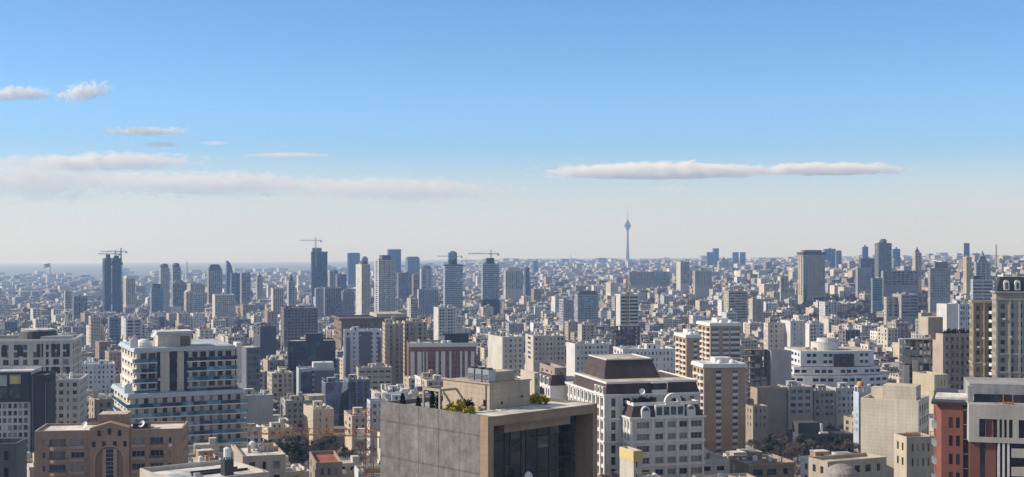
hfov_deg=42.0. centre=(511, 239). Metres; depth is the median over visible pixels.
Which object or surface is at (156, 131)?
sky
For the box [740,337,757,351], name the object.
apartment building
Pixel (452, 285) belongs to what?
residential tower
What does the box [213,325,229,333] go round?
apartment building
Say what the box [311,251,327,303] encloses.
residential tower
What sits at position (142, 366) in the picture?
window
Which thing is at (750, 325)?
apartment building
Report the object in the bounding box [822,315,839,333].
apartment building
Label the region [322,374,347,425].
faceted glass building
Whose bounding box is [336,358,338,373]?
apartment building
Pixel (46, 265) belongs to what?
flagpole
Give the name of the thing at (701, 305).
apartment building
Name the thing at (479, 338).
apartment building
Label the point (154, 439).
window
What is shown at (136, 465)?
window
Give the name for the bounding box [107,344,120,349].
apartment building
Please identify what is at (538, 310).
apartment building
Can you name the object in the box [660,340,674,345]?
apartment building
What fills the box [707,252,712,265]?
residential tower
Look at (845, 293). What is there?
apartment building
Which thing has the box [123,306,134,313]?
apartment building
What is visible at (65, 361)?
window
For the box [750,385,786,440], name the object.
building
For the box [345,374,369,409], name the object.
glass fin building
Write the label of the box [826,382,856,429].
street house
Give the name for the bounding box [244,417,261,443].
apartment building
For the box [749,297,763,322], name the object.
residential tower
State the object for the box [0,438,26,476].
grey block
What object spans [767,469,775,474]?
window
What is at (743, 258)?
residential tower
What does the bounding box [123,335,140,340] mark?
apartment building
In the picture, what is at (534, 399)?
roof shrub
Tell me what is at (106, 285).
residential tower
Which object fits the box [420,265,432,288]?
residential tower
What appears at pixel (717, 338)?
brick slab tower
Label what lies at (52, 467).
window
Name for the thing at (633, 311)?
residential tower
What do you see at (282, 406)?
apartment building
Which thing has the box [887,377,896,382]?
apartment building
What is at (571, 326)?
apartment building
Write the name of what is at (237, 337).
apartment building
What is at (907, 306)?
residential tower
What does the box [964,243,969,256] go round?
residential tower
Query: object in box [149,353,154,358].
window
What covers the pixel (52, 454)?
window
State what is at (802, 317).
apartment building
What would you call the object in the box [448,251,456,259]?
residential tower
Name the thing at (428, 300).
residential tower
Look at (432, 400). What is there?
cypress shrub
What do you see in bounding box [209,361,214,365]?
window
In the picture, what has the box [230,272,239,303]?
residential tower
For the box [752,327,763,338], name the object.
apartment building
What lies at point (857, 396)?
blue wall building
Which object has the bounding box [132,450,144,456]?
window
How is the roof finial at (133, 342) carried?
on the balcony apartment building at (177, 375)
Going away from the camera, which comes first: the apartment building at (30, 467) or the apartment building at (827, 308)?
the apartment building at (30, 467)
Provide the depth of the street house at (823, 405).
701.22 m
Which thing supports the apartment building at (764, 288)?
on the ground
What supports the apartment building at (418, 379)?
on the ground
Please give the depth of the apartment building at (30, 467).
387.86 m
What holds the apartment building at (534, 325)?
on the ground
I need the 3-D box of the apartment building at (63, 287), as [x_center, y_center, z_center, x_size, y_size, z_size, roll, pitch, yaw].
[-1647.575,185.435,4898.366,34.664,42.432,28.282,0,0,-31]
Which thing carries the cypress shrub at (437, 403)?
on the concrete building at (508, 429)
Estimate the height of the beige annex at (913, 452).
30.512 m
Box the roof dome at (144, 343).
[138,339,151,347]
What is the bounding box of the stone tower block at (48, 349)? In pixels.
[0,320,82,373]
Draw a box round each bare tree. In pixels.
[276,433,293,442]
[288,453,302,462]
[297,422,302,437]
[298,446,311,465]
[304,438,313,452]
[307,445,318,450]
[324,447,342,458]
[325,442,340,449]
[345,448,356,456]
[354,440,367,454]
[364,446,376,462]
[744,439,752,447]
[747,438,763,449]
[770,433,787,438]
[771,435,788,456]
[773,445,780,451]
[785,449,796,458]
[789,442,803,460]
[789,443,806,455]
[794,465,799,476]
[806,437,815,455]
[814,444,828,449]
[831,443,844,450]
[841,441,851,450]
[849,441,860,451]
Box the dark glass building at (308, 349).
[288,333,335,394]
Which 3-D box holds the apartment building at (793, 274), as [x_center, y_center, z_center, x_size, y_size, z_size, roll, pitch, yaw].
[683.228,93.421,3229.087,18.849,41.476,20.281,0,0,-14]
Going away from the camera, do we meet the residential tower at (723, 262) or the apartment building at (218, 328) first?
the apartment building at (218, 328)
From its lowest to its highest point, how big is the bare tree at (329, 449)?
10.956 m
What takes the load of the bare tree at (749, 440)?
on the ground
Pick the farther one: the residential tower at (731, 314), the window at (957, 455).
the residential tower at (731, 314)
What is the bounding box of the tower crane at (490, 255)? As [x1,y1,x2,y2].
[470,250,498,261]
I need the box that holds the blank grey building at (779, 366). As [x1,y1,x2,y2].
[768,350,790,385]
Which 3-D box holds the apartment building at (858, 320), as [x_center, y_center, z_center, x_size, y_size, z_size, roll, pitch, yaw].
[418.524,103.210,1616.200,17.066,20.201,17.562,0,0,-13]
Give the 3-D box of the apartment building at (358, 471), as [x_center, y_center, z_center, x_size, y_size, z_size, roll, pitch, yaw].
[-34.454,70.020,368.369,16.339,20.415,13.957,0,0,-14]
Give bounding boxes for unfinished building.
[611,325,639,353]
[745,349,767,404]
[899,338,932,383]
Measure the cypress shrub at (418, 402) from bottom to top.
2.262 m
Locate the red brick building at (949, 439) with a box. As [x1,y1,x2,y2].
[931,388,973,476]
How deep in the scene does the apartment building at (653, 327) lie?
1747.82 m
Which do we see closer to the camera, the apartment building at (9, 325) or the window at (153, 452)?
the window at (153, 452)
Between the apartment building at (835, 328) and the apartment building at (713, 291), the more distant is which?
the apartment building at (713, 291)
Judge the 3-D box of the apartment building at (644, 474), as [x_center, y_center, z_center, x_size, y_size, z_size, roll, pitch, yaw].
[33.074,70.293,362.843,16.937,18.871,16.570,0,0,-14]
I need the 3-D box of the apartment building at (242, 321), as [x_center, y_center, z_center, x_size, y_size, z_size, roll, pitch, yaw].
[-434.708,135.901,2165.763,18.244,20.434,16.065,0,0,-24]
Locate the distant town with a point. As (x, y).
(583, 275)
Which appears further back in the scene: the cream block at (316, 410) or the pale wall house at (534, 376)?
the cream block at (316, 410)
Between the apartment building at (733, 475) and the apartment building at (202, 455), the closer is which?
the apartment building at (733, 475)
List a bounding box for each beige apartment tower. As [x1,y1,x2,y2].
[382,316,402,384]
[402,316,426,387]
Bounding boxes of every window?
[1,345,6,356]
[3,360,8,364]
[17,345,22,355]
[33,359,38,364]
[50,439,65,444]
[50,452,65,457]
[50,465,65,470]
[53,359,58,363]
[63,359,68,363]
[71,439,83,444]
[71,452,83,457]
[71,465,83,470]
[92,428,126,446]
[102,448,116,476]
[132,438,144,443]
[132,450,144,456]
[132,463,144,468]
[140,353,145,358]
[140,364,145,368]
[140,374,145,378]
[140,384,145,388]
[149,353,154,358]
[149,383,154,387]
[151,437,162,442]
[151,450,162,455]
[151,463,162,466]
[200,351,205,356]
[200,381,205,385]
[209,351,214,355]
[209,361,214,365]
[209,371,214,375]
[637,422,648,428]
[637,434,648,439]
[637,446,648,451]
[642,458,648,463]
[655,422,662,427]
[655,433,662,439]
[655,445,662,451]
[655,457,662,462]
[655,469,662,474]
[668,421,674,426]
[668,433,674,438]
[668,445,674,450]
[668,457,674,462]
[668,468,674,474]
[679,421,686,426]
[679,432,686,438]
[679,444,686,449]
[679,456,686,461]
[679,468,686,473]
[691,420,700,425]
[691,432,700,437]
[691,444,700,449]
[691,455,700,461]
[691,467,700,472]
[753,469,761,475]
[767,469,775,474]
[783,468,787,473]
[949,417,952,427]
[949,435,952,445]
[949,454,952,463]
[956,417,959,427]
[956,436,959,445]
[956,454,959,464]
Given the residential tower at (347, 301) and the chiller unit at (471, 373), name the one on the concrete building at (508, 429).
the chiller unit at (471, 373)
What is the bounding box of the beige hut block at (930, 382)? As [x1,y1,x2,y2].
[913,371,947,413]
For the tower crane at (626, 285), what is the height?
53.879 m
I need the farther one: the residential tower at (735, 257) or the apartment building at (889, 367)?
the residential tower at (735, 257)
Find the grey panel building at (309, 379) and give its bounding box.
[296,361,334,394]
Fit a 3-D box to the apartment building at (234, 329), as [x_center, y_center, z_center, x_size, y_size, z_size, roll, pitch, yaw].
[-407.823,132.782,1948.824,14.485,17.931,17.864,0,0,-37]
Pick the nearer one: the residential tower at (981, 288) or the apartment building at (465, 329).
the residential tower at (981, 288)
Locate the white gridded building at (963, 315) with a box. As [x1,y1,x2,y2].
[953,300,969,331]
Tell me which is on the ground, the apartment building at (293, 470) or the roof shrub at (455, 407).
the apartment building at (293, 470)
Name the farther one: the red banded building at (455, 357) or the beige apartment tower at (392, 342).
the beige apartment tower at (392, 342)
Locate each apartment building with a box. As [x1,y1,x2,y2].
[0,302,9,317]
[0,318,17,332]
[12,295,22,303]
[27,302,39,307]
[27,454,33,476]
[30,307,40,319]
[32,315,47,327]
[34,411,187,476]
[51,308,63,315]
[53,314,67,321]
[58,285,68,290]
[71,325,83,333]
[81,310,94,321]
[82,334,85,346]
[82,359,114,394]
[85,358,101,360]
[86,324,103,344]
[87,409,111,420]
[89,394,113,417]
[95,338,115,359]
[105,349,120,372]
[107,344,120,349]
[111,329,246,446]
[121,314,133,334]
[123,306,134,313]
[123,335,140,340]
[135,285,144,293]
[136,307,147,315]
[166,312,176,325]
[169,306,180,312]
[175,324,189,328]
[177,310,187,325]
[188,437,233,458]
[188,448,220,462]
[190,310,204,334]
[197,325,213,338]
[211,318,225,328]
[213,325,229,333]
[225,332,244,344]
[228,325,239,332]
[238,318,250,325]
[240,304,255,317]
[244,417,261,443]
[251,313,261,322]
[260,370,264,389]
[261,418,292,444]
[263,355,282,370]
[265,311,277,327]
[266,284,275,297]
[267,368,292,404]
[281,396,285,416]
[286,455,308,476]
[286,464,302,476]
[297,275,306,283]
[318,321,322,332]
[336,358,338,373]
[338,355,343,379]
[342,455,362,476]
[343,327,381,379]
[354,465,379,476]
[377,431,379,463]
[381,385,409,397]
[395,388,421,396]
[396,297,402,309]
[405,376,414,387]
[408,385,430,393]
[414,370,434,386]
[421,375,445,393]
[457,315,463,324]
[459,308,472,316]
[462,326,469,337]
[473,317,485,324]
[473,333,487,342]
[476,275,480,285]
[476,326,491,333]
[480,347,487,360]
[481,304,492,316]
[487,317,499,324]
[488,322,499,333]
[506,313,516,321]
[506,321,520,333]
[521,295,530,307]
[530,320,542,330]
[531,288,540,301]
[534,305,544,315]
[540,353,705,476]
[544,276,551,285]
[544,316,557,326]
[551,294,565,312]
[564,320,578,341]
[578,320,594,341]
[591,285,602,292]
[597,468,660,476]
[606,281,617,294]
[640,339,652,344]
[644,330,657,338]
[645,323,658,331]
[659,315,672,328]
[660,294,673,303]
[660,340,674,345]
[664,329,675,334]
[668,307,680,314]
[680,304,691,312]
[683,293,695,299]
[687,322,697,328]
[689,315,703,323]
[693,468,754,476]
[695,299,707,311]
[704,446,728,474]
[709,288,721,295]
[717,299,723,316]
[723,450,745,457]
[727,450,795,476]
[734,277,744,283]
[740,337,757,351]
[744,319,763,335]
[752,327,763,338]
[757,277,769,285]
[759,283,772,294]
[762,261,771,268]
[764,301,776,310]
[765,316,780,321]
[767,291,779,299]
[776,308,790,318]
[784,297,797,306]
[789,270,797,279]
[793,313,808,320]
[799,449,839,476]
[805,305,818,317]
[805,319,823,346]
[819,300,836,321]
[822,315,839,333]
[825,281,835,293]
[827,331,838,338]
[830,269,841,275]
[830,283,845,296]
[832,324,841,331]
[837,302,847,310]
[838,285,854,292]
[839,289,851,297]
[839,325,859,346]
[842,321,854,328]
[843,301,854,309]
[844,411,852,432]
[845,337,865,346]
[848,317,865,323]
[850,299,862,308]
[855,323,877,336]
[859,291,870,301]
[860,339,882,350]
[870,328,876,339]
[877,325,898,351]
[878,363,897,372]
[881,369,889,377]
[885,345,892,355]
[887,318,909,338]
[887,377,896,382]
[893,340,905,358]
[915,318,928,337]
[929,414,933,435]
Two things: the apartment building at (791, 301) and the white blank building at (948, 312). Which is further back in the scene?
the apartment building at (791, 301)
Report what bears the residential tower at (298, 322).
on the ground
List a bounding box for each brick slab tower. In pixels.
[674,329,700,377]
[691,356,747,453]
[696,317,741,360]
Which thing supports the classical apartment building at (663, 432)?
on the ground
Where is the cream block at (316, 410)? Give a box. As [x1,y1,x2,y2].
[303,400,333,444]
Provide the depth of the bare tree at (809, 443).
608.33 m
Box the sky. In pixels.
[0,0,1023,263]
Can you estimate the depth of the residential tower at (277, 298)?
2353.71 m
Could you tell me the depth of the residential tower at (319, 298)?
2301.85 m
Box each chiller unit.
[468,366,477,380]
[475,367,484,381]
[483,368,495,382]
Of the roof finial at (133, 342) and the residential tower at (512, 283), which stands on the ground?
the residential tower at (512, 283)
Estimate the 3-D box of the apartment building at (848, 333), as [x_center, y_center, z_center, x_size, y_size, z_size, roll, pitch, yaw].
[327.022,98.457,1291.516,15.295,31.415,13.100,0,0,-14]
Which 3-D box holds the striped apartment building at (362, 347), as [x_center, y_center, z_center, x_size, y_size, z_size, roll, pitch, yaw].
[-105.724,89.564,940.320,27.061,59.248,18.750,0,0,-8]
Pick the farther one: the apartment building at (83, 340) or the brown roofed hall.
the apartment building at (83, 340)
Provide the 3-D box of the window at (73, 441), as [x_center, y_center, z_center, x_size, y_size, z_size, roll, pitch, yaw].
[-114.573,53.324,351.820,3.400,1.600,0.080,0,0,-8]
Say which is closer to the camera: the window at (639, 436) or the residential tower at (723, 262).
the window at (639, 436)
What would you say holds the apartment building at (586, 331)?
on the ground
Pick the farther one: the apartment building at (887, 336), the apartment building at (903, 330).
the apartment building at (903, 330)
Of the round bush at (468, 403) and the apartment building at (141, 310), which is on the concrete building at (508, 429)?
the round bush at (468, 403)
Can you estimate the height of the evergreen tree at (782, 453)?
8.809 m
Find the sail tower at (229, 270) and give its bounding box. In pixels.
[226,261,232,293]
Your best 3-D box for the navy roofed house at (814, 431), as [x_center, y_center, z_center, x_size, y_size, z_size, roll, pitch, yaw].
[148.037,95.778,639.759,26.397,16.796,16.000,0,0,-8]
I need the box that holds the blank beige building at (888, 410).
[861,383,928,476]
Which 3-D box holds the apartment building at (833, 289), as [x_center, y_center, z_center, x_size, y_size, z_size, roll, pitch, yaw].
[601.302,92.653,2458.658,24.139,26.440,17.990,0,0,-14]
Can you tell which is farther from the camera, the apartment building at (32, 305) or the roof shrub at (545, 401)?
the apartment building at (32, 305)
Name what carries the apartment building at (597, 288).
on the ground
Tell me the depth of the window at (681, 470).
390.57 m
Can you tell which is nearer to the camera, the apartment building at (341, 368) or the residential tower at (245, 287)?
the apartment building at (341, 368)
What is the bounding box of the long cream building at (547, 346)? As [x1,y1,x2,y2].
[525,328,564,372]
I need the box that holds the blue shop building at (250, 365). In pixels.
[238,344,259,390]
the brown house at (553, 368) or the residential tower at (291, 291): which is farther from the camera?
the residential tower at (291, 291)
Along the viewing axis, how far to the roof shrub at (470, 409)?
204.75 m
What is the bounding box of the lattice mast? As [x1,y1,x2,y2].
[995,244,996,266]
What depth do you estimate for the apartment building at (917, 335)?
1293.09 m
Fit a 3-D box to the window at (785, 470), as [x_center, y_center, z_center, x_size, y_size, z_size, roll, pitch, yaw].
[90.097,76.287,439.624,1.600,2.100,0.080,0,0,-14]
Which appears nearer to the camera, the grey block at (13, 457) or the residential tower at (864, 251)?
the grey block at (13, 457)
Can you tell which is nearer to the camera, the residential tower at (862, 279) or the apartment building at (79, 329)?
the apartment building at (79, 329)
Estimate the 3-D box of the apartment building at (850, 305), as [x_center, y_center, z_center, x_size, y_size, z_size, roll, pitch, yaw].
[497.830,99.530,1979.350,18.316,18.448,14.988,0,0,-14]
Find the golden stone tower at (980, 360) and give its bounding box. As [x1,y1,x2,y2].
[968,300,991,376]
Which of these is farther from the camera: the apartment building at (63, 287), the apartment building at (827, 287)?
the apartment building at (63, 287)
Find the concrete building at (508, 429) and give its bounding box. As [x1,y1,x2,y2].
[380,369,596,476]
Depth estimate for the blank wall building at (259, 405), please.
702.46 m
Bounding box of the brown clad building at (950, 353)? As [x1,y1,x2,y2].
[919,316,969,388]
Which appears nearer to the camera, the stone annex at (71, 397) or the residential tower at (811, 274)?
the stone annex at (71, 397)
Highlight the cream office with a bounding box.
[488,331,523,376]
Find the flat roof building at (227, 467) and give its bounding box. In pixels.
[140,447,268,476]
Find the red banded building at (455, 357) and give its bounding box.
[407,332,476,377]
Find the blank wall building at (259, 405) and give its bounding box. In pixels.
[244,388,272,436]
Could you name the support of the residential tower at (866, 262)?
on the ground
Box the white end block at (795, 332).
[780,318,804,346]
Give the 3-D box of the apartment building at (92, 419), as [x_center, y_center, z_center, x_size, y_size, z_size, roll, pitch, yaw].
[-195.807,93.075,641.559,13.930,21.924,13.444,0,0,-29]
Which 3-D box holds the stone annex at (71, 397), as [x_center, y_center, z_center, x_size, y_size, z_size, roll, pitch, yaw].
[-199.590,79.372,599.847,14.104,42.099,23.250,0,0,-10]
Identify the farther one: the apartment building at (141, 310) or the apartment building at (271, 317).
the apartment building at (141, 310)
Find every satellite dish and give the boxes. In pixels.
[151,331,155,346]
[525,471,532,476]
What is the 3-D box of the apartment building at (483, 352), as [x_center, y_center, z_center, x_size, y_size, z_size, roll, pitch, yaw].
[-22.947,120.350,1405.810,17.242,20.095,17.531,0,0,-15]
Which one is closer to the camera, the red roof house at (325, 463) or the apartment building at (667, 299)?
the red roof house at (325, 463)
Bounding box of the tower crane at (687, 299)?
[685,291,689,328]
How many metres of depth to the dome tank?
602.73 m
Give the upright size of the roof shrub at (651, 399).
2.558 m
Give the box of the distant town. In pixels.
[0,252,1023,460]
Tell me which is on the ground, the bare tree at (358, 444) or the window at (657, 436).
the bare tree at (358, 444)
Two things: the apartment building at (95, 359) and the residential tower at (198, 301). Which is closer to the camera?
the apartment building at (95, 359)
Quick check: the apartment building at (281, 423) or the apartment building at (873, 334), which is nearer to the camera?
the apartment building at (281, 423)
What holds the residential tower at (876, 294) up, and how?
on the ground
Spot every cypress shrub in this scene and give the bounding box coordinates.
[399,393,405,403]
[415,397,421,405]
[429,391,435,408]
[435,392,442,408]
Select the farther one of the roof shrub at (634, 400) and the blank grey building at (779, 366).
the blank grey building at (779, 366)
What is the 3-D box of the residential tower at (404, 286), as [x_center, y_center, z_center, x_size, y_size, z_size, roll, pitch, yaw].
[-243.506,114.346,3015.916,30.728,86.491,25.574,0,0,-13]
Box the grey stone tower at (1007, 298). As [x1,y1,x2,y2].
[990,276,1023,377]
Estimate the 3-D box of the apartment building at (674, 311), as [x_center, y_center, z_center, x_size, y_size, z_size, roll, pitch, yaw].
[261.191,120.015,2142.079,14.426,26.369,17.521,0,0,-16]
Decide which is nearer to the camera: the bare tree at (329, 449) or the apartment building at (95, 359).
the bare tree at (329, 449)
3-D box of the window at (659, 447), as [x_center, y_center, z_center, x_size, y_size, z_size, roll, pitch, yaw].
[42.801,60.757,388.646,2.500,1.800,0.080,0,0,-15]
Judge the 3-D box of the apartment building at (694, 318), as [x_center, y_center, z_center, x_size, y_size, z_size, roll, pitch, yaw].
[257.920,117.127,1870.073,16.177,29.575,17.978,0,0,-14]
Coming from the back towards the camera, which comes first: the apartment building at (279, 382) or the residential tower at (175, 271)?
the residential tower at (175, 271)
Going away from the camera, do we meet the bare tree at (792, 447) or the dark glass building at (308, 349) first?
the bare tree at (792, 447)
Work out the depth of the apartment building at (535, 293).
2898.17 m
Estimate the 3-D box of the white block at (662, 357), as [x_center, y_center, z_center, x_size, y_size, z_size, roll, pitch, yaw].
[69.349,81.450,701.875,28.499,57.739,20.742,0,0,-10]
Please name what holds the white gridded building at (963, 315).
on the ground
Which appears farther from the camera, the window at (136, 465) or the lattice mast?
the lattice mast
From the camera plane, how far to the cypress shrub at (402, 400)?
216.70 m
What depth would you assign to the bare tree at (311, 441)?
625.62 m
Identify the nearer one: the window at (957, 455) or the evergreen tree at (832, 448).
the window at (957, 455)
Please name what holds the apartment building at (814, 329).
on the ground
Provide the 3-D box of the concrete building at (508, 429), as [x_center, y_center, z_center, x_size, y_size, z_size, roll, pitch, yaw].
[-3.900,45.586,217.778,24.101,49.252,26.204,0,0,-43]
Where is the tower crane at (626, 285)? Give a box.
[623,276,631,326]
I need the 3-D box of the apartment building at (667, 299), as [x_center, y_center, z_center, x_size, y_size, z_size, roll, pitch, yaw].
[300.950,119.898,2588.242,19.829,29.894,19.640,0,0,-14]
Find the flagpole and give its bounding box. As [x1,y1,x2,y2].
[43,263,50,285]
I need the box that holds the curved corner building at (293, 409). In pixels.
[283,392,324,431]
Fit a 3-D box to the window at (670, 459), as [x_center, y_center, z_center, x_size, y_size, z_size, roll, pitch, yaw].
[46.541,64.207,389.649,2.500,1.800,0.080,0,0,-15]
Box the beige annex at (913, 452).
[894,431,933,476]
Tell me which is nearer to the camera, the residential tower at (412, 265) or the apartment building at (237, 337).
the apartment building at (237, 337)
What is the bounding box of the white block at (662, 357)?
[613,340,674,373]
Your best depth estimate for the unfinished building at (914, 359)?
559.95 m
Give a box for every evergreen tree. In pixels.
[275,441,285,448]
[282,437,307,464]
[314,440,326,450]
[324,437,339,447]
[338,445,349,457]
[762,437,782,453]
[780,446,796,458]
[791,432,805,442]
[793,436,808,455]
[825,443,836,450]
[831,435,851,451]
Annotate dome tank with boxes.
[857,381,863,385]
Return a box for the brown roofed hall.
[331,311,408,349]
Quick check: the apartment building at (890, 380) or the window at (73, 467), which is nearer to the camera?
the window at (73, 467)
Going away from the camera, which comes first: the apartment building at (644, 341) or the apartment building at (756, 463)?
the apartment building at (756, 463)
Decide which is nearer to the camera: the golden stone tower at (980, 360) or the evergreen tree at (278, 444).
the golden stone tower at (980, 360)
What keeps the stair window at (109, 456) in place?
in the brown apartment building at (114, 444)
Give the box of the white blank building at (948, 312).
[937,303,957,330]
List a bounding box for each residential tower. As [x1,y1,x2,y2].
[64,289,70,310]
[73,295,86,320]
[89,313,100,348]
[102,258,111,310]
[106,254,122,312]
[108,315,120,345]
[123,276,134,307]
[123,316,141,338]
[150,284,162,314]
[159,264,169,312]
[171,263,180,282]
[171,280,186,309]
[184,290,192,321]
[188,281,204,312]
[194,292,202,312]
[207,264,221,303]
[212,293,234,326]
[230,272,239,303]
[240,272,250,303]
[256,272,262,301]
[271,287,283,313]
[281,303,317,349]
[287,273,294,305]
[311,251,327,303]
[312,248,321,251]
[315,286,323,317]
[323,287,340,317]
[328,269,337,286]
[335,272,346,290]
[341,289,353,314]
[347,253,359,286]
[356,261,369,314]
[374,255,395,311]
[387,249,400,285]
[397,272,411,302]
[405,257,419,288]
[407,295,417,319]
[412,274,418,297]
[417,288,437,314]
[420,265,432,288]
[434,305,456,339]
[443,264,462,308]
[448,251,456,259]
[448,259,454,263]
[481,258,499,315]
[503,267,522,301]
[524,267,529,295]
[532,261,537,274]
[559,296,573,330]
[574,291,597,323]
[616,291,638,345]
[627,271,669,289]
[676,260,689,293]
[693,270,711,298]
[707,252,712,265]
[713,248,718,264]
[717,256,729,269]
[722,308,736,321]
[724,288,747,332]
[732,252,738,265]
[740,252,745,264]
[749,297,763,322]
[780,276,787,300]
[797,250,825,304]
[823,248,835,267]
[835,250,841,267]
[855,267,870,299]
[859,257,874,277]
[862,245,867,257]
[871,278,882,313]
[875,239,891,277]
[881,270,917,303]
[884,297,897,324]
[892,247,899,266]
[892,292,917,325]
[913,247,921,291]
[928,262,949,312]
[963,256,971,294]
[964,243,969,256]
[971,276,992,299]
[974,250,990,278]
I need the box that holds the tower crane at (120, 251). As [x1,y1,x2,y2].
[101,248,126,311]
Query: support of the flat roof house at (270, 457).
on the ground
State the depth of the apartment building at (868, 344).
1175.83 m
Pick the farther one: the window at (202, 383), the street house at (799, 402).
the street house at (799, 402)
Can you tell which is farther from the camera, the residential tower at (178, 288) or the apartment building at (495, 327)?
the residential tower at (178, 288)
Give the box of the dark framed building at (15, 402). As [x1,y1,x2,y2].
[0,366,41,451]
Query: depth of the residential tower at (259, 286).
3302.53 m
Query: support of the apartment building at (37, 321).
on the ground
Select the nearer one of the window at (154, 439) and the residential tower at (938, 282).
the window at (154, 439)
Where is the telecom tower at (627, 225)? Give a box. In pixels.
[624,212,630,258]
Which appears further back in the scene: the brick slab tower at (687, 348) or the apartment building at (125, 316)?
the apartment building at (125, 316)
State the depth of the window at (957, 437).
251.31 m
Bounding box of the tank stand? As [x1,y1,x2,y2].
[854,385,866,391]
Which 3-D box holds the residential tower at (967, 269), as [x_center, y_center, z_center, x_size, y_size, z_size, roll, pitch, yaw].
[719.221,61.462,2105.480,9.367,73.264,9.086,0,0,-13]
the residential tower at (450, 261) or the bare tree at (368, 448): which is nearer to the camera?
the bare tree at (368, 448)
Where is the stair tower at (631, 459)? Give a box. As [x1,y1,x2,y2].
[619,446,642,476]
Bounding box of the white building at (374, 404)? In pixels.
[367,392,416,455]
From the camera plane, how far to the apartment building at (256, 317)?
2215.03 m
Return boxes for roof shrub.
[444,401,453,409]
[445,399,466,411]
[461,405,476,413]
[530,392,546,404]
[537,394,549,404]
[630,397,640,403]
[639,396,648,401]
[647,396,654,401]
[942,328,950,333]
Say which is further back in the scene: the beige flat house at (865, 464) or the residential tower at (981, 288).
the residential tower at (981, 288)
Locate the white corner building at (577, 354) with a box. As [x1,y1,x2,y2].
[566,339,608,375]
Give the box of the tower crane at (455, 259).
[437,253,462,266]
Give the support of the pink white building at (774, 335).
on the ground
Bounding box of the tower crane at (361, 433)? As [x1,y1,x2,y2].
[241,408,379,476]
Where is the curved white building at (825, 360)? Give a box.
[784,337,886,390]
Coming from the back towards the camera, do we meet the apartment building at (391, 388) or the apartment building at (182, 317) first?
the apartment building at (182, 317)
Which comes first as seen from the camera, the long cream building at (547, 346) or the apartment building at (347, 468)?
the apartment building at (347, 468)
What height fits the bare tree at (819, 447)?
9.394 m
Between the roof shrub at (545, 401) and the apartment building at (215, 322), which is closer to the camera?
the roof shrub at (545, 401)
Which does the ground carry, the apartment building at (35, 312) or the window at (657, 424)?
the apartment building at (35, 312)
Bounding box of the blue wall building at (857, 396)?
[853,391,870,452]
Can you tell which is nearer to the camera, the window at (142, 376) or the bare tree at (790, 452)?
the window at (142, 376)
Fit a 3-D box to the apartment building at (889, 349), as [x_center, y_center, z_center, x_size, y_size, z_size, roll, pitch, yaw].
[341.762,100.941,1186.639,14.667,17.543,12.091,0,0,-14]
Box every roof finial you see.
[124,383,131,393]
[130,338,137,347]
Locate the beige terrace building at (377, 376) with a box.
[356,363,391,388]
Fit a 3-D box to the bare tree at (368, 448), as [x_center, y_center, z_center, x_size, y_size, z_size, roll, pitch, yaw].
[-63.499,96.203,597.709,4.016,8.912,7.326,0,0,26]
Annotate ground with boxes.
[0,256,927,476]
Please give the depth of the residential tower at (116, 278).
3013.61 m
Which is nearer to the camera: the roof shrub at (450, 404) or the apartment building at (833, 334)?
the roof shrub at (450, 404)
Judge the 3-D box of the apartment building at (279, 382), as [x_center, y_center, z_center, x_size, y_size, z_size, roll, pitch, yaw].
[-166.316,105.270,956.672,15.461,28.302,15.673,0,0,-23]
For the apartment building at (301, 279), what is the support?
on the ground
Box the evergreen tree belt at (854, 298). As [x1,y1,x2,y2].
[31,270,951,365]
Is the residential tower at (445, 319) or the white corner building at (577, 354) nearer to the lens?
the white corner building at (577, 354)
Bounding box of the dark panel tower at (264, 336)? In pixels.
[253,322,275,359]
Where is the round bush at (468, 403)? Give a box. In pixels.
[463,398,474,406]
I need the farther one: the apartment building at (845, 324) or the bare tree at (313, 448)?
the apartment building at (845, 324)
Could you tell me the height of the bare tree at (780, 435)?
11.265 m
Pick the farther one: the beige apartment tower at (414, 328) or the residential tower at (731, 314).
the residential tower at (731, 314)
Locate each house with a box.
[234,440,285,476]
[273,414,289,424]
[309,450,341,476]
[344,407,366,450]
[521,369,539,395]
[540,362,565,380]
[746,404,767,453]
[777,379,812,434]
[788,420,852,455]
[809,452,885,476]
[813,384,834,428]
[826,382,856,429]
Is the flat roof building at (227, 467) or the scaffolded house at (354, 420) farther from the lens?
the scaffolded house at (354, 420)
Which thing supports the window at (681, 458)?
in the classical apartment building at (663, 432)
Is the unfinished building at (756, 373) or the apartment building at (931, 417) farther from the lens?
the unfinished building at (756, 373)
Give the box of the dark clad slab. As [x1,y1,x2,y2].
[31,371,55,457]
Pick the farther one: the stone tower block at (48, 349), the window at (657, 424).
the stone tower block at (48, 349)
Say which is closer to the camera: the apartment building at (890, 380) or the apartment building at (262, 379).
the apartment building at (262, 379)
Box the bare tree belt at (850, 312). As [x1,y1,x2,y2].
[11,271,954,365]
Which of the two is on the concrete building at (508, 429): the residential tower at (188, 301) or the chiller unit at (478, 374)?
the chiller unit at (478, 374)
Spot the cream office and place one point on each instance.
(505, 350)
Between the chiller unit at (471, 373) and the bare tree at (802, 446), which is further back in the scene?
the bare tree at (802, 446)
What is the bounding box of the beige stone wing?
[958,377,1023,476]
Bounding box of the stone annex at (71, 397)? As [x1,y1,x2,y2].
[56,372,87,422]
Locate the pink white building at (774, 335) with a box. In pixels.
[764,322,784,349]
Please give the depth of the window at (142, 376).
450.09 m
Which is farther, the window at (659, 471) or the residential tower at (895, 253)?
the residential tower at (895, 253)
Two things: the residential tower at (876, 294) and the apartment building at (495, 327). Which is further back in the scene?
the residential tower at (876, 294)
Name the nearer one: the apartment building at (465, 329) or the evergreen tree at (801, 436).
the evergreen tree at (801, 436)
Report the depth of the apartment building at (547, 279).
4134.48 m
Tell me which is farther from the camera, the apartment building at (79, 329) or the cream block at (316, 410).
the apartment building at (79, 329)
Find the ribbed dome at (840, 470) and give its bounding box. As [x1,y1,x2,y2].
[823,464,858,476]

